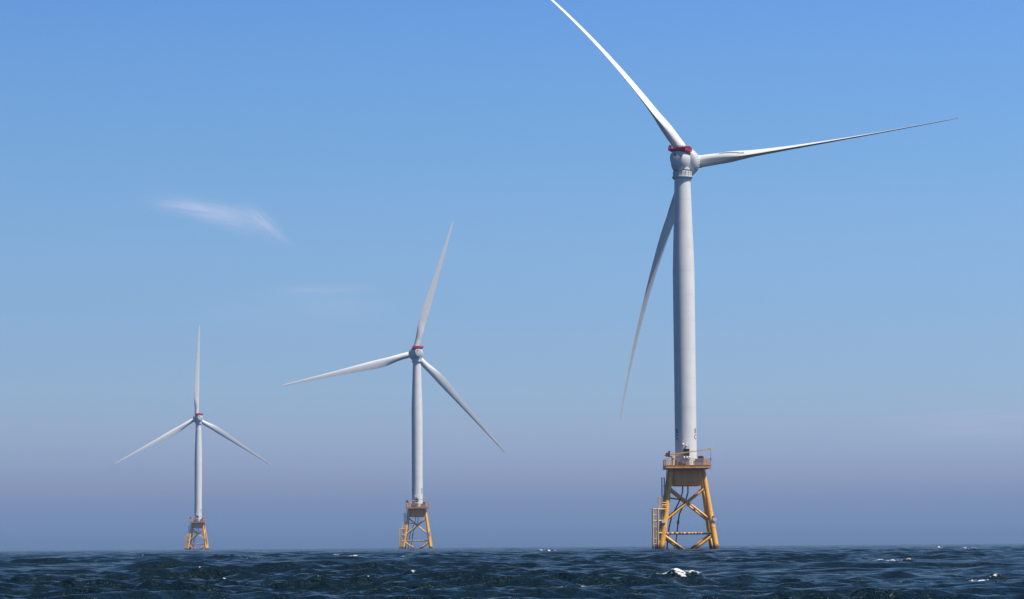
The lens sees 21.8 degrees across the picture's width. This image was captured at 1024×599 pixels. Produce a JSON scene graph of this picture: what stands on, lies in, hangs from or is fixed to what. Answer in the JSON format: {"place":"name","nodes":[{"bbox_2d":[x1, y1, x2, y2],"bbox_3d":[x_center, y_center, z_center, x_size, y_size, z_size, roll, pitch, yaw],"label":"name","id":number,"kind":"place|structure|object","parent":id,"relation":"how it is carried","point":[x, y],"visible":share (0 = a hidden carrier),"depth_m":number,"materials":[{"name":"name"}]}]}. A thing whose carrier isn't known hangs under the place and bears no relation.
{"place":"outdoors","nodes":[
{"label":"outdoors","id":0,"kind":"place"},
{"bbox_2d":[0,543,1023,598],"bbox_3d":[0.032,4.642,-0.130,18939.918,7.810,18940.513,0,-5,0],"label":"sea","id":1,"kind":"structure","parent":0,"point":[932,571],"depth_m":121.27,"materials":[{"name":"liquid"}]},
{"bbox_2d":[116,325,270,549],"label":"wind turbine","id":2,"kind":"object","parent":1,"relation":"in","point":[198,521],"visible":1,"depth_m":2149.03,"materials":[{"name":"paint"}]},
{"bbox_2d":[281,222,504,548],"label":"wind turbine","id":3,"kind":"object","parent":1,"relation":"in","point":[418,508],"visible":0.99,"depth_m":1443.38,"materials":[{"name":"paint"}]},
{"bbox_2d":[551,0,956,548],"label":"wind turbine","id":4,"kind":"object","parent":1,"relation":"in","point":[688,468],"visible":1,"depth_m":722.49,"materials":[{"name":"paint"}]},
{"bbox_2d":[0,0,1023,550],"label":"sky","id":5,"kind":"structure","parent":0,"point":[287,181],"materials":[{"name":"blue"}]}
]}

